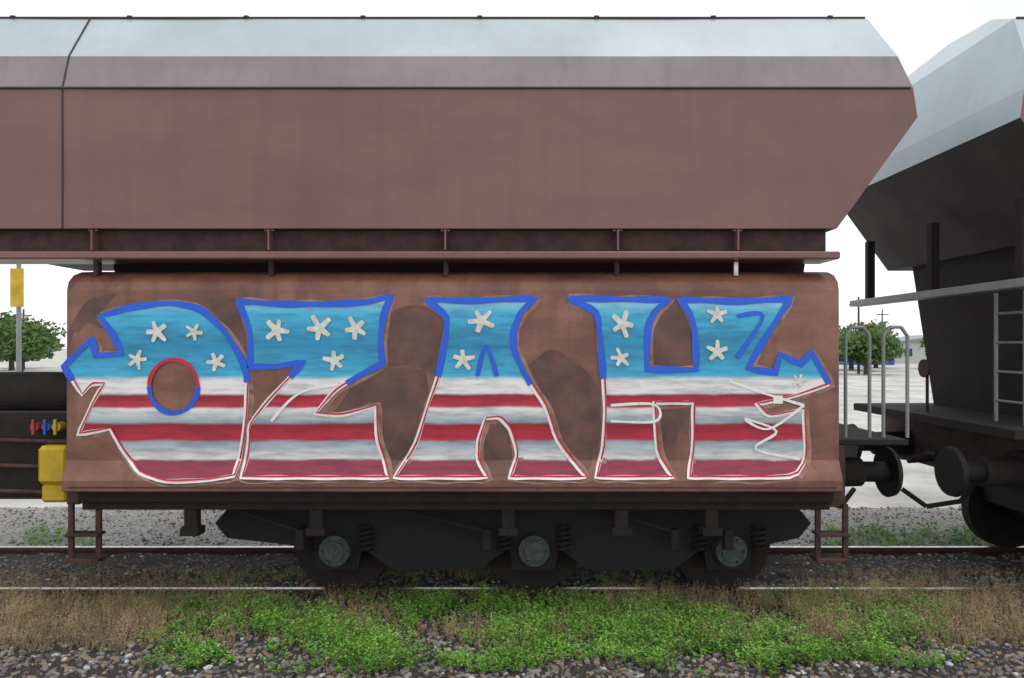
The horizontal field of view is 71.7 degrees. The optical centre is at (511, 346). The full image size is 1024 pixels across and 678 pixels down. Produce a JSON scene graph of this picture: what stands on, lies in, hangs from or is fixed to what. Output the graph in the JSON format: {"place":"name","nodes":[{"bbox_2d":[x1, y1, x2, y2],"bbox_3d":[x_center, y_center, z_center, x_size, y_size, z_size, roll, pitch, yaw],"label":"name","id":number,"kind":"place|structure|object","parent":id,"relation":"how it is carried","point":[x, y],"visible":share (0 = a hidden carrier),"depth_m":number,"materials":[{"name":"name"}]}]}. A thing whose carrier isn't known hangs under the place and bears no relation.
{"place":"outdoors","nodes":[
{"label":"outdoors","id":0,"kind":"place"},
{"bbox_2d":[0,348,960,507],"bbox_3d":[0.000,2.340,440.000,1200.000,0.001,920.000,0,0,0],"label":"ground","id":1,"kind":"structure","parent":0,"point":[919,481],"depth_m":24.25,"materials":[{"name":"grey concrete"}]},
{"bbox_2d":[10,264,23,371],"bbox_3d":[-9.600,0.340,13.795,0.260,4.000,0.110,0,0,0],"label":"sign post","id":2,"kind":"object","parent":1,"relation":"on","point":[17,287],"visible":0.62,"depth_m":13.74,"materials":[{"name":"metal"}]},
{"bbox_2d":[6,354,39,361],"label":"container","id":3,"kind":"object","parent":1,"relation":"on","point":[31,360],"visible":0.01,"depth_m":75.18,"materials":[{"name":"green metal"}]},
{"bbox_2d":[21,309,31,369],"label":"utility pole","id":4,"kind":"object","parent":1,"relation":"on","point":[23,321],"visible":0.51,"depth_m":69.94,"materials":[{"name":"brown wood"}]},
{"bbox_2d":[0,310,56,370],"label":"tree","id":5,"kind":"object","parent":1,"relation":"on","point":[11,366],"visible":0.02,"depth_m":67.83,"materials":[{"name":"green plant"}]},
{"bbox_2d":[0,314,66,371],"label":"tree","id":6,"kind":"object","parent":1,"relation":"on","point":[47,343],"visible":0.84,"depth_m":61.28,"materials":[{"name":"green plant"}]},
{"bbox_2d":[0,506,1023,554],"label":"track bed","id":7,"kind":"object","parent":1,"relation":"on","point":[138,529],"visible":0.26,"depth_m":8.46,"materials":[{"name":"grey gravel"}]},
{"bbox_2d":[19,520,992,545],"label":"weeds","id":8,"kind":"object","parent":7,"relation":"on","point":[955,531],"visible":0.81,"depth_m":7.76,"materials":[{"name":"green plant"}]},
{"bbox_2d":[0,546,1023,554],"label":"rail","id":9,"kind":"object","parent":7,"relation":"on","point":[786,550],"depth_m":7.27,"materials":[{"name":"metal"}]},
{"bbox_2d":[839,339,853,369],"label":"tree","id":10,"kind":"object","parent":1,"relation":"on","point":[851,365],"visible":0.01,"depth_m":69.86,"materials":[{"name":"green plant"}]},
{"bbox_2d":[849,297,859,373],"bbox_3d":[29.333,-0.910,60.000,1.600,6.500,0.240,0,0,0],"label":"utility pole","id":11,"kind":"object","parent":1,"relation":"on","point":[858,323],"visible":0.51,"depth_m":59.93,"materials":[{"name":"brown wood"}]},
{"bbox_2d":[839,358,894,364],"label":"container","id":12,"kind":"object","parent":1,"relation":"on","point":[855,363],"visible":0.12,"depth_m":88.00,"materials":[{"name":"blue metal"}]},
{"bbox_2d":[839,319,900,359],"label":"tree","id":13,"kind":"object","parent":1,"relation":"on","point":[880,325],"visible":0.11,"depth_m":65.42,"materials":[{"name":"green plant"}]},
{"bbox_2d":[839,328,904,374],"bbox_3d":[28.970,0.411,58.115,5.568,3.858,5.354,0,0,38],"label":"tree","id":14,"kind":"object","parent":1,"relation":"on","point":[857,346],"visible":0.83,"depth_m":56.94,"materials":[{"name":"green plant"}]},
{"bbox_2d":[876,309,888,328],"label":"utility pole","id":15,"kind":"object","parent":1,"relation":"on","point":[882,314],"visible":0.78,"depth_m":89.94,"materials":[{"name":"brown wood"}]},
{"bbox_2d":[871,342,904,367],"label":"tree","id":16,"kind":"object","parent":1,"relation":"on","point":[875,365],"depth_m":75.77,"materials":[{"name":"green plant"}]},
{"bbox_2d":[917,337,925,354],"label":"tree","id":17,"kind":"object","parent":1,"relation":"on","point":[922,345],"visible":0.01,"depth_m":73.42,"materials":[{"name":"green plant"}]},
{"bbox_2d":[0,506,1023,677],"bbox_3d":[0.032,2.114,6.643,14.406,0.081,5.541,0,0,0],"label":"gravel","id":18,"kind":"structure","parent":0,"point":[216,672],"depth_m":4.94,"materials":[{"name":"grey gravel"}]},
{"bbox_2d":[0,587,1023,595],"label":"rail","id":19,"kind":"object","parent":18,"relation":"on","point":[304,590],"visible":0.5,"depth_m":6.02,"materials":[{"name":"metal"}]},
{"bbox_2d":[0,15,916,590],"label":"hopper wagon","id":20,"kind":"object","parent":19,"relation":"on","point":[532,303],"visible":1,"depth_m":5.30,"materials":[{"name":"brown paint"}]},
{"bbox_2d":[842,17,1023,547],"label":"hopper wagon","id":21,"kind":"object","parent":19,"relation":"on","point":[937,208],"visible":0.91,"depth_m":6.63,"materials":[{"name":"grey paint"}]},
{"bbox_2d":[0,559,1023,677],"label":"dry weeds","id":22,"kind":"object","parent":18,"relation":"on","point":[19,616],"visible":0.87,"depth_m":5.47,"materials":[{"name":"brown plant"}]},
{"bbox_2d":[129,564,980,676],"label":"weeds","id":23,"kind":"object","parent":18,"relation":"on","point":[348,647],"visible":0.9,"depth_m":5.11,"materials":[{"name":"green plant"}]},
{"bbox_2d":[0,0,1023,347],"label":"sky","id":24,"kind":"structure","parent":0,"point":[916,31],"materials":[{"name":"white"}]},
{"bbox_2d":[895,335,926,363],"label":"shed","id":25,"kind":"structure","parent":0,"point":[916,355],"depth_m":95.00,"materials":[{"name":"grey paint"}]}
]}

